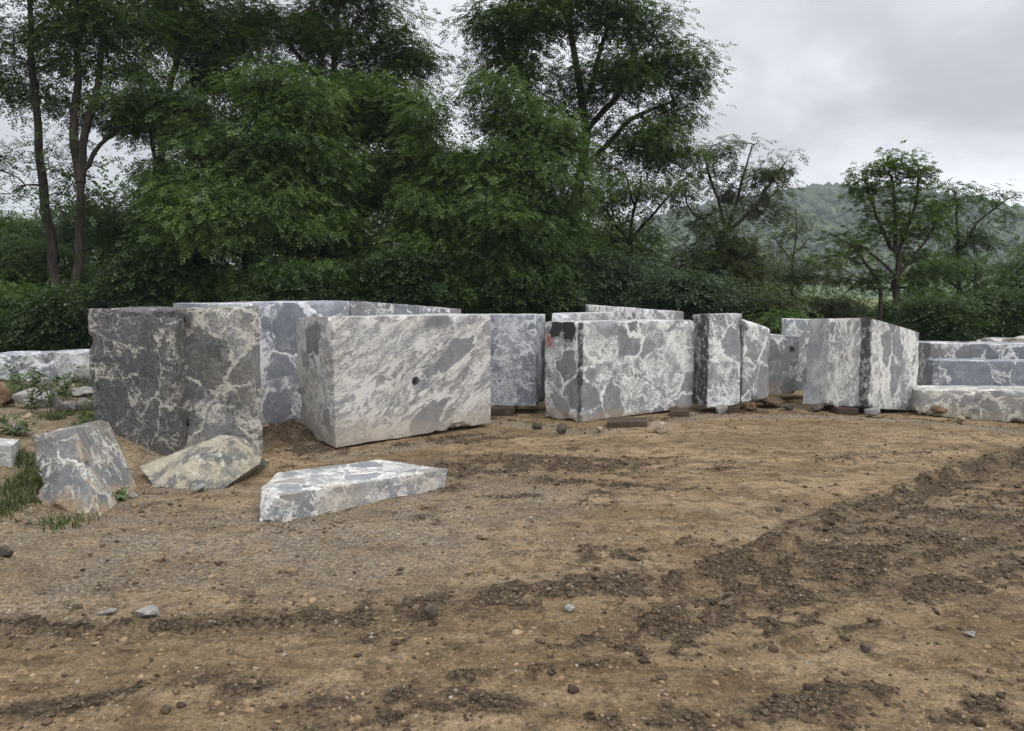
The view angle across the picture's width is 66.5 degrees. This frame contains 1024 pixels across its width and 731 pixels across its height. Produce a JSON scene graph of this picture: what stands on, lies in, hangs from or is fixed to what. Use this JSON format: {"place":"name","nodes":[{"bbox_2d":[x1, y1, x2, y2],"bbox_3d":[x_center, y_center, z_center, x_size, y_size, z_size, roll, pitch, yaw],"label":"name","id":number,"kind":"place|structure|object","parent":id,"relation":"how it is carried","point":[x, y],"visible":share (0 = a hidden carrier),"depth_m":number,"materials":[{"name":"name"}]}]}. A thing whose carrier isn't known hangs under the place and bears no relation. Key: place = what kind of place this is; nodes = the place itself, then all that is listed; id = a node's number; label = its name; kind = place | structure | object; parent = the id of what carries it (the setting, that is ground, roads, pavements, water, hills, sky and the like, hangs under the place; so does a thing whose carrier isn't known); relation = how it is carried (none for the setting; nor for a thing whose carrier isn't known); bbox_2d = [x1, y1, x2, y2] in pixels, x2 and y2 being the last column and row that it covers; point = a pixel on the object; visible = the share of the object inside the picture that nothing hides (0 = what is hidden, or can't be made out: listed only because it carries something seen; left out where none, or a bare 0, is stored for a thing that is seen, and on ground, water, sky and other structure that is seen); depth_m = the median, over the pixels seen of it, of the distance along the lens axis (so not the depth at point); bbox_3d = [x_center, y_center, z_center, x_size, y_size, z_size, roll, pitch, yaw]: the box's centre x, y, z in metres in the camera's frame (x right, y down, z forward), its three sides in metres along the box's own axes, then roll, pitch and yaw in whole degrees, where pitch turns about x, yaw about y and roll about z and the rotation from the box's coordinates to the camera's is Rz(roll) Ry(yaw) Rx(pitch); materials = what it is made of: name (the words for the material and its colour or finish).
{"place":"outdoors","nodes":[
{"label":"outdoors","id":0,"kind":"place"},
{"bbox_2d":[321,300,460,315],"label":"marble block","id":1,"kind":"object","parent":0,"point":[359,308],"depth_m":11.05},
{"bbox_2d":[0,297,1023,730],"bbox_3d":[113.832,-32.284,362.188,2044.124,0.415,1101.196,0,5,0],"label":"ground","id":2,"kind":"structure","parent":0,"point":[682,671],"depth_m":4.24,"materials":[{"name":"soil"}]},
{"bbox_2d":[0,544,13,556],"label":"stone","id":3,"kind":"object","parent":2,"relation":"on","point":[6,551],"visible":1,"depth_m":4.72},
{"bbox_2d":[0,382,14,404],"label":"rubble stone","id":4,"kind":"object","parent":2,"relation":"on","point":[6,394],"visible":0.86,"depth_m":8.61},
{"bbox_2d":[0,438,19,467],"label":"marble block","id":5,"kind":"object","parent":2,"relation":"on","point":[9,448],"depth_m":6.26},
{"bbox_2d":[1,362,37,393],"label":"weed","id":6,"kind":"object","parent":2,"relation":"on","point":[15,381],"visible":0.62,"depth_m":9.33,"materials":[{"name":"green plant"}]},
{"bbox_2d":[0,414,38,435],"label":"weed","id":7,"kind":"object","parent":2,"relation":"on","point":[12,431],"visible":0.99,"depth_m":6.91,"materials":[{"name":"green plant"}]},
{"bbox_2d":[8,365,45,414],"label":"weed","id":8,"kind":"object","parent":2,"relation":"on","point":[31,397],"visible":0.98,"depth_m":8.02,"materials":[{"name":"green plant"}]},
{"bbox_2d":[23,413,31,419],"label":"rubble stone","id":9,"kind":"object","parent":2,"relation":"on","point":[27,416],"visible":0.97,"depth_m":7.65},
{"bbox_2d":[24,506,33,513],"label":"rubble stone","id":10,"kind":"object","parent":2,"relation":"on","point":[29,510],"visible":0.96,"depth_m":5.58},
{"bbox_2d":[0,273,62,352],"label":"bush","id":11,"kind":"object","parent":2,"relation":"on","point":[8,296],"visible":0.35,"depth_m":14.12,"materials":[{"name":"green plant"}]},
{"bbox_2d":[12,387,52,407],"bbox_3d":[-5.251,0.359,8.572,0.412,0.231,0.256,2,6,21],"label":"rubble stone","id":12,"kind":"object","parent":2,"relation":"on","point":[16,398],"visible":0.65,"depth_m":8.51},
{"bbox_2d":[0,205,66,260],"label":"bush","id":13,"kind":"object","parent":2,"relation":"on","point":[11,224],"visible":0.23,"depth_m":18.45,"materials":[{"name":"green plant"}]},
{"bbox_2d":[19,371,63,410],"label":"weed","id":14,"kind":"object","parent":2,"relation":"on","point":[54,382],"visible":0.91,"depth_m":8.06,"materials":[{"name":"green plant"}]},
{"bbox_2d":[0,349,90,382],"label":"marble block","id":15,"kind":"object","parent":2,"relation":"on","point":[53,364],"depth_m":11.19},
{"bbox_2d":[31,378,68,394],"bbox_3d":[-5.613,0.271,9.519,0.417,0.261,0.325,0,5,0],"label":"rubble stone","id":16,"kind":"object","parent":2,"relation":"on","point":[60,383],"visible":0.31,"depth_m":9.39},
{"bbox_2d":[0,227,109,293],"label":"bush","id":17,"kind":"object","parent":2,"relation":"on","point":[16,261],"visible":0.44,"depth_m":16.05,"materials":[{"name":"green plant"}]},
{"bbox_2d":[47,393,62,411],"bbox_3d":[-4.798,0.395,8.229,0.194,0.228,0.137,0,5,0],"label":"rubble stone","id":18,"kind":"object","parent":2,"relation":"on","point":[58,403],"visible":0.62,"depth_m":8.17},
{"bbox_2d":[0,378,121,533],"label":"grass","id":19,"kind":"structure","parent":2,"relation":"on","point":[22,480],"depth_m":5.95,"materials":[{"name":"plant"}]},
{"bbox_2d":[43,364,79,399],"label":"weed","id":20,"kind":"object","parent":2,"relation":"on","point":[72,379],"visible":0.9,"depth_m":9.26,"materials":[{"name":"green plant"}]},
{"bbox_2d":[0,0,127,293],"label":"locust tree","id":21,"kind":"object","parent":2,"relation":"on","point":[7,89],"visible":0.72,"depth_m":15.18,"materials":[{"name":"green plant"}]},
{"bbox_2d":[0,268,133,350],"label":"bush","id":22,"kind":"object","parent":2,"relation":"on","point":[66,314],"visible":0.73,"depth_m":13.44,"materials":[{"name":"green plant"}]},
{"bbox_2d":[63,401,77,411],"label":"rubble stone","id":23,"kind":"object","parent":2,"relation":"on","point":[68,406],"visible":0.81,"depth_m":8.20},
{"bbox_2d":[73,362,90,383],"bbox_3d":[-5.834,0.133,10.668,0.270,0.364,0.224,-2,6,-21],"label":"rubble stone","id":24,"kind":"object","parent":2,"relation":"on","point":[82,374],"visible":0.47,"depth_m":10.59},
{"bbox_2d":[71,386,92,396],"bbox_3d":[-5.276,0.330,9.637,0.296,0.124,0.214,-2,6,-25],"label":"rubble stone","id":25,"kind":"object","parent":2,"relation":"on","point":[80,391],"visible":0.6,"depth_m":9.60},
{"bbox_2d":[77,398,91,409],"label":"rubble stone","id":26,"kind":"object","parent":2,"relation":"on","point":[80,400],"visible":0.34,"depth_m":8.34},
{"bbox_2d":[33,420,136,515],"bbox_3d":[-3.245,0.779,6.068,0.628,0.628,1.061,0,5,0],"label":"leaning slab","id":27,"kind":"object","parent":2,"relation":"on","point":[84,467],"depth_m":5.83,"materials":[{"name":"stone"}]},
{"bbox_2d":[20,185,151,292],"bbox_3d":[-9.829,-2.402,18.746,3.427,3.954,3.096,0,5,0],"label":"bush","id":28,"kind":"object","parent":2,"relation":"on","point":[65,236],"visible":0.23,"depth_m":18.32,"materials":[{"name":"green plant"}]},
{"bbox_2d":[76,395,96,422],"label":"weed","id":29,"kind":"object","parent":2,"relation":"on","point":[82,415],"visible":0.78,"depth_m":7.73,"materials":[{"name":"green plant"}]},
{"bbox_2d":[0,0,197,294],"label":"locust tree","id":30,"kind":"object","parent":2,"relation":"on","point":[105,30],"visible":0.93,"depth_m":14.71,"materials":[{"name":"green plant"}]},
{"bbox_2d":[97,608,117,614],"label":"stone","id":31,"kind":"object","parent":2,"relation":"on","point":[109,611],"visible":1,"depth_m":3.93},
{"bbox_2d":[112,486,130,501],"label":"weed","id":32,"kind":"object","parent":2,"relation":"on","point":[121,494],"visible":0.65,"depth_m":6.03,"materials":[{"name":"green plant"}]},
{"bbox_2d":[129,492,137,498],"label":"stone","id":33,"kind":"object","parent":2,"relation":"on","point":[133,495],"visible":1,"depth_m":6.08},
{"bbox_2d":[88,306,192,455],"bbox_3d":[-3.695,0.135,8.092,1.009,1.474,1.257,0,5,0],"label":"marble block","id":34,"kind":"object","parent":2,"relation":"on","point":[137,367],"depth_m":7.60,"materials":[{"name":"stone"}]},
{"bbox_2d":[58,233,228,307],"bbox_3d":[-6.358,-1.153,13.889,2.758,2.359,2.621,0,5,0],"label":"bush","id":35,"kind":"object","parent":2,"relation":"on","point":[127,269],"visible":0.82,"depth_m":13.45,"materials":[{"name":"green plant"}]},
{"bbox_2d":[135,604,159,616],"bbox_3d":[-1.788,1.210,3.837,0.102,0.051,0.077,2,6,21],"label":"stone","id":36,"kind":"object","parent":2,"relation":"on","point":[149,610],"visible":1,"depth_m":3.82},
{"bbox_2d":[55,0,276,257],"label":"locust tree","id":37,"kind":"object","parent":2,"relation":"on","point":[207,45],"visible":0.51,"depth_m":16.44,"materials":[{"name":"green plant"}]},
{"bbox_2d":[186,548,195,553],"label":"stone","id":38,"kind":"object","parent":2,"relation":"on","point":[190,551],"visible":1,"depth_m":4.82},
{"bbox_2d":[136,259,257,305],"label":"bush","id":39,"kind":"object","parent":2,"relation":"on","point":[207,279],"visible":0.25,"depth_m":13.80,"materials":[{"name":"green plant"}]},
{"bbox_2d":[193,483,205,491],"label":"stone","id":40,"kind":"object","parent":2,"relation":"on","point":[200,487],"visible":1,"depth_m":6.29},
{"bbox_2d":[140,435,266,488],"bbox_3d":[-2.720,0.819,6.865,1.055,0.362,0.896,0,5,0],"label":"boulder","id":41,"kind":"object","parent":2,"relation":"on","point":[220,462],"visible":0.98,"depth_m":6.67,"materials":[{"name":"stone"}]},
{"bbox_2d":[183,306,262,452],"bbox_3d":[-2.875,0.144,8.110,0.761,1.518,0.922,0,5,0],"label":"marble block","id":42,"kind":"object","parent":2,"relation":"on","point":[222,371],"depth_m":7.71,"materials":[{"name":"stone"}]},
{"bbox_2d":[106,45,381,302],"bbox_3d":[-4.976,-2.916,14.357,5.213,5.786,3.995,-1,5,-9],"label":"locust tree","id":43,"kind":"object","parent":2,"relation":"on","point":[286,158],"visible":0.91,"depth_m":14.01,"materials":[{"name":"green plant"}]},
{"bbox_2d":[173,301,348,424],"bbox_3d":[-3.162,-0.073,10.001,1.099,1.499,1.841,5,7,42],"label":"marble block","id":44,"kind":"object","parent":2,"relation":"on","point":[281,400],"depth_m":9.56,"materials":[{"name":"stone"}]},
{"bbox_2d":[209,268,379,302],"bbox_3d":[-3.632,-0.743,13.618,3.123,2.029,2.743,-3,6,-32],"label":"bush","id":45,"kind":"object","parent":2,"relation":"on","point":[309,294],"visible":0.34,"depth_m":13.27,"materials":[{"name":"green plant"}]},
{"bbox_2d":[211,0,473,255],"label":"locust tree","id":46,"kind":"object","parent":2,"relation":"on","point":[315,34],"visible":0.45,"depth_m":17.73,"materials":[{"name":"green plant"}]},
{"bbox_2d":[259,460,446,521],"bbox_3d":[-1.378,0.951,6.251,1.558,0.216,0.794,-5,7,-41],"label":"flat slab","id":47,"kind":"object","parent":2,"relation":"on","point":[286,496],"depth_m":5.99,"materials":[{"name":"stone"}]},
{"bbox_2d":[263,59,479,301],"bbox_3d":[-2.932,-3.118,16.766,4.978,6.406,3.282,0,5,0],"label":"locust tree","id":48,"kind":"object","parent":2,"relation":"on","point":[386,98],"visible":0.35,"depth_m":16.29,"materials":[{"name":"green plant"}]},
{"bbox_2d":[295,313,490,447],"bbox_3d":[-1.312,0.069,9.059,0.994,1.341,2.378,5,7,44],"label":"marble block","id":49,"kind":"object","parent":2,"relation":"on","point":[363,379],"depth_m":8.46,"materials":[{"name":"stone"}]},
{"bbox_2d":[331,238,482,308],"bbox_3d":[-1.923,-0.994,14.276,2.708,2.634,2.573,3,6,31],"label":"bush","id":50,"kind":"object","parent":2,"relation":"on","point":[387,270],"visible":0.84,"depth_m":13.71,"materials":[{"name":"green plant"}]},
{"bbox_2d":[423,603,437,618],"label":"stone","id":51,"kind":"object","parent":2,"relation":"on","point":[430,610],"visible":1,"depth_m":3.82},
{"bbox_2d":[478,532,487,539],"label":"stone","id":52,"kind":"object","parent":2,"relation":"on","point":[482,535],"visible":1,"depth_m":5.06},
{"bbox_2d":[356,61,626,321],"bbox_3d":[-0.557,-2.794,14.938,5.653,6.149,3.747,0,5,0],"label":"locust tree","id":53,"kind":"object","parent":2,"relation":"on","point":[504,210],"visible":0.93,"depth_m":14.66,"materials":[{"name":"green plant"}]},
{"bbox_2d":[2,100,991,321],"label":"woodland","id":54,"kind":"object","parent":2,"relation":"on","point":[237,262],"visible":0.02,"depth_m":25.50,"materials":[{"name":"green plant"}]},
{"bbox_2d":[491,406,516,415],"bbox_3d":[-0.101,0.592,10.440,0.339,0.109,0.402,0,5,0],"label":"bearer timber","id":55,"kind":"object","parent":2,"relation":"on","point":[503,410],"visible":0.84,"depth_m":10.24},
{"bbox_2d":[479,314,544,405],"bbox_3d":[-0.073,-0.091,10.603,1.071,1.220,0.552,0,5,0],"label":"marble block","id":56,"kind":"object","parent":55,"relation":"on","point":[517,361],"depth_m":10.34,"materials":[{"name":"stone"}]},
{"bbox_2d":[0,408,1023,730],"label":"soil clods","id":57,"kind":"object","parent":2,"relation":"on","point":[476,694],"visible":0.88,"depth_m":4.06,"materials":[{"name":"soil"}]},
{"bbox_2d":[0,408,1023,730],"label":"dry crumbs","id":58,"kind":"object","parent":2,"relation":"on","point":[358,662],"visible":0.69,"depth_m":4.46,"materials":[{"name":"beige soil"}]},
{"bbox_2d":[449,264,606,323],"bbox_3d":[0.265,-0.811,14.473,2.888,2.259,2.620,0,5,0],"label":"bush","id":59,"kind":"object","parent":2,"relation":"on","point":[512,293],"visible":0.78,"depth_m":14.02,"materials":[{"name":"green plant"}]},
{"bbox_2d":[532,422,542,428],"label":"stone","id":60,"kind":"object","parent":2,"relation":"on","point":[535,425],"visible":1,"depth_m":9.28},
{"bbox_2d":[556,423,566,433],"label":"stone","id":61,"kind":"object","parent":2,"relation":"on","point":[561,427],"visible":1,"depth_m":8.95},
{"bbox_2d":[564,604,574,611],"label":"stone","id":62,"kind":"object","parent":2,"relation":"on","point":[569,607],"visible":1,"depth_m":3.87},
{"bbox_2d":[552,312,616,320],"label":"marble block","id":63,"kind":"object","parent":2,"relation":"on","point":[586,316],"depth_m":10.80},
{"bbox_2d":[431,0,738,263],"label":"locust tree","id":64,"kind":"object","parent":2,"relation":"on","point":[520,26],"visible":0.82,"depth_m":16.56,"materials":[{"name":"green plant"}]},
{"bbox_2d":[595,426,601,432],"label":"stone","id":65,"kind":"object","parent":2,"relation":"on","point":[599,429],"visible":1,"depth_m":8.90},
{"bbox_2d":[547,238,676,312],"bbox_3d":[1.669,-1.143,15.531,2.957,2.712,2.941,4,7,38],"label":"bush","id":66,"kind":"object","parent":2,"relation":"on","point":[609,272],"visible":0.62,"depth_m":15.14,"materials":[{"name":"green plant"}]},
{"bbox_2d":[545,319,694,421],"bbox_3d":[1.437,0.025,10.294,1.992,1.242,0.613,-3,6,-30],"label":"marble block","id":67,"kind":"object","parent":2,"relation":"on","point":[599,369],"depth_m":9.95,"materials":[{"name":"stone"}]},
{"bbox_2d":[607,417,646,428],"bbox_3d":[1.379,0.694,9.347,0.516,0.107,0.341,0,5,0],"label":"bearer timber","id":68,"kind":"object","parent":2,"relation":"on","point":[620,422],"visible":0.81,"depth_m":9.18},
{"bbox_2d":[554,163,711,306],"bbox_3d":[2.880,-2.667,19.809,4.544,4.965,3.072,0,5,0],"label":"locust tree","id":69,"kind":"object","parent":2,"relation":"on","point":[629,238],"visible":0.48,"depth_m":19.49,"materials":[{"name":"green plant"}]},
{"bbox_2d":[651,421,668,432],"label":"stone","id":70,"kind":"object","parent":2,"relation":"on","point":[659,426],"visible":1,"depth_m":8.80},
{"bbox_2d":[669,408,688,416],"bbox_3d":[2.161,0.620,10.111,0.295,0.113,0.302,0,5,0],"label":"bearer timber","id":71,"kind":"object","parent":2,"relation":"on","point":[678,412],"visible":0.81,"depth_m":9.96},
{"bbox_2d":[609,260,756,321],"bbox_3d":[3.185,-0.856,14.910,2.813,2.264,2.240,0,5,0],"label":"bush","id":72,"kind":"object","parent":2,"relation":"on","point":[691,295],"visible":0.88,"depth_m":14.51,"materials":[{"name":"green plant"}]},
{"bbox_2d":[715,404,727,413],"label":"stone","id":73,"kind":"object","parent":2,"relation":"on","point":[721,409],"visible":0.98,"depth_m":10.36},
{"bbox_2d":[646,210,806,308],"bbox_3d":[4.649,-1.698,17.412,3.616,3.463,3.111,2,6,23],"label":"locust tree","id":74,"kind":"object","parent":2,"relation":"on","point":[730,258],"visible":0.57,"depth_m":17.03,"materials":[{"name":"green plant"}]},
{"bbox_2d":[726,405,739,412],"bbox_3d":[2.971,0.571,10.747,0.211,0.093,0.617,0,5,5],"label":"bearer timber","id":75,"kind":"object","parent":2,"relation":"on","point":[733,409],"visible":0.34,"depth_m":10.45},
{"bbox_2d":[692,313,741,407],"bbox_3d":[2.799,-0.090,10.626,0.650,1.243,0.487,-2,6,-20],"label":"marble block","id":76,"kind":"object","parent":75,"relation":"on","point":[717,361],"depth_m":10.39,"materials":[{"name":"stone"}]},
{"bbox_2d":[739,319,769,402],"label":"marble block","id":77,"kind":"object","parent":75,"relation":"on","point":[755,352],"depth_m":10.64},
{"bbox_2d":[651,133,815,243],"bbox_3d":[5.158,-2.718,18.351,3.868,5.323,2.094,0,5,0],"label":"locust tree","id":78,"kind":"object","parent":2,"relation":"on","point":[770,177],"visible":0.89,"depth_m":18.16,"materials":[{"name":"green plant"}]},
{"bbox_2d":[719,189,735,202],"bbox_3d":[4.985,-3.928,18.119,0.384,0.329,0.390,0,5,0],"label":"bird nest","id":79,"kind":"object","parent":78,"relation":"in","point":[724,196],"visible":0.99,"depth_m":18.06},
{"bbox_2d":[744,402,756,411],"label":"stone","id":80,"kind":"object","parent":2,"relation":"on","point":[749,406],"visible":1,"depth_m":10.59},
{"bbox_2d":[721,281,820,324],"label":"bush","id":81,"kind":"object","parent":2,"relation":"on","point":[765,301],"visible":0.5,"depth_m":15.06,"materials":[{"name":"green plant"}]},
{"bbox_2d":[760,396,785,405],"bbox_3d":[3.637,0.510,11.027,0.398,0.139,0.356,-5,7,-42],"label":"stone","id":82,"kind":"object","parent":2,"relation":"on","point":[772,401],"visible":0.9,"depth_m":10.89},
{"bbox_2d":[775,507,782,512],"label":"stone","id":83,"kind":"object","parent":2,"relation":"on","point":[779,509],"visible":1,"depth_m":5.78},
{"bbox_2d":[767,334,798,393],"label":"marble block","id":84,"kind":"object","parent":2,"relation":"on","point":[782,360],"depth_m":11.39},
{"bbox_2d":[742,303,824,333],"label":"bush","id":85,"kind":"object","parent":2,"relation":"on","point":[774,326],"visible":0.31,"depth_m":14.32,"materials":[{"name":"green plant"}]},
{"bbox_2d":[781,403,794,409],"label":"stone","id":86,"kind":"object","parent":2,"relation":"on","point":[787,406],"visible":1,"depth_m":10.68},
{"bbox_2d":[781,318,809,389],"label":"marble block","id":87,"kind":"object","parent":2,"relation":"on","point":[799,328],"depth_m":11.66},
{"bbox_2d":[753,207,855,303],"bbox_3d":[7.740,-2.260,20.851,3.085,3.938,2.525,0,5,0],"label":"locust tree","id":88,"kind":"object","parent":2,"relation":"on","point":[807,277],"visible":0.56,"depth_m":20.68,"materials":[{"name":"green plant"}]},
{"bbox_2d":[811,404,821,411],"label":"stone","id":89,"kind":"object","parent":2,"relation":"on","point":[816,407],"visible":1,"depth_m":10.52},
{"bbox_2d":[790,288,877,318],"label":"bush","id":90,"kind":"object","parent":2,"relation":"on","point":[841,306],"visible":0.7,"depth_m":18.69,"materials":[{"name":"green plant"}]},
{"bbox_2d":[824,405,858,413],"bbox_3d":[4.488,0.582,10.661,0.285,0.087,0.618,0,5,5],"label":"bearer timber","id":91,"kind":"object","parent":2,"relation":"on","point":[843,410],"visible":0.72,"depth_m":10.37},
{"bbox_2d":[803,318,918,409],"bbox_3d":[4.759,-0.025,10.646,1.236,1.267,0.922,-4,7,-35],"label":"marble block","id":92,"kind":"object","parent":2,"relation":"on","point":[862,362],"depth_m":10.45,"materials":[{"name":"stone"}]},
{"bbox_2d":[859,643,870,652],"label":"stone","id":93,"kind":"object","parent":2,"relation":"on","point":[865,648],"visible":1,"depth_m":3.47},
{"bbox_2d":[864,407,879,416],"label":"stone","id":94,"kind":"object","parent":2,"relation":"on","point":[874,411],"visible":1,"depth_m":10.06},
{"bbox_2d":[802,140,962,324],"bbox_3d":[8.030,-2.361,17.079,3.625,4.837,1.691,0,5,0],"label":"locust tree","id":95,"kind":"object","parent":2,"relation":"on","point":[905,229],"visible":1,"depth_m":16.77,"materials":[{"name":"green plant"}]},
{"bbox_2d":[851,296,933,323],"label":"bush","id":96,"kind":"object","parent":2,"relation":"on","point":[885,309],"visible":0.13,"depth_m":17.56,"materials":[{"name":"green plant"}]},
{"bbox_2d":[865,283,1012,341],"bbox_3d":[8.154,-0.661,14.963,2.233,1.864,2.082,-2,6,-21],"label":"bush","id":97,"kind":"object","parent":2,"relation":"on","point":[928,319],"visible":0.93,"depth_m":14.63,"materials":[{"name":"green plant"}]},
{"bbox_2d":[930,405,947,413],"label":"stone","id":98,"kind":"object","parent":2,"relation":"on","point":[936,409],"visible":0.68,"depth_m":10.13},
{"bbox_2d":[876,234,1023,341],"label":"locust tree","id":99,"kind":"object","parent":2,"relation":"on","point":[1006,276],"visible":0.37,"depth_m":17.60,"materials":[{"name":"green plant"}]},
{"bbox_2d":[954,416,965,421],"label":"stone","id":100,"kind":"object","parent":2,"relation":"on","point":[959,418],"visible":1,"depth_m":9.69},
{"bbox_2d":[905,177,1023,341],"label":"locust tree","id":101,"kind":"object","parent":2,"relation":"on","point":[970,241],"visible":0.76,"depth_m":18.65,"materials":[{"name":"green plant"}]},
{"bbox_2d":[911,385,1023,421],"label":"marble block","id":102,"kind":"object","parent":2,"relation":"on","point":[1000,403],"depth_m":9.95,"materials":[{"name":"stone"}]},
{"bbox_2d":[923,358,1023,385],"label":"marble block","id":103,"kind":"object","parent":102,"relation":"on","point":[970,372],"depth_m":11.04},
{"bbox_2d":[964,631,975,636],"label":"stone","id":104,"kind":"object","parent":2,"relation":"on","point":[971,633],"visible":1,"depth_m":3.63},
{"bbox_2d":[932,282,1023,339],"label":"bush","id":105,"kind":"object","parent":2,"relation":"on","point":[1012,326],"visible":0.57,"depth_m":15.05,"materials":[{"name":"green plant"}]},
{"bbox_2d":[0,0,1023,264],"label":"sky","id":106,"kind":"structure","parent":0,"point":[837,82],"materials":[{"name":"white"}]},
{"bbox_2d":[90,193,1023,296],"bbox_3d":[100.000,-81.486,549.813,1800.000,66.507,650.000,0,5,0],"label":"hills","id":107,"kind":"structure","parent":0,"point":[833,224],"depth_m":338.70,"materials":[{"name":"green plant"}]},
{"bbox_2d":[218,182,1023,285],"bbox_3d":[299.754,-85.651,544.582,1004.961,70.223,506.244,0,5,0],"label":"forest","id":108,"kind":"object","parent":107,"relation":"on","point":[809,197],"visible":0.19,"depth_m":368.01,"materials":[{"name":"green plant"}]},
{"bbox_2d":[586,304,683,319],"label":"marble block","id":109,"kind":"object","parent":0,"point":[626,313],"depth_m":12.29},
{"bbox_2d":[917,341,1023,384],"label":"marble block","id":110,"kind":"object","parent":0,"point":[964,350],"depth_m":11.69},
{"bbox_2d":[976,335,1023,341],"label":"marble block","id":111,"kind":"object","parent":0,"point":[1004,339],"depth_m":13.06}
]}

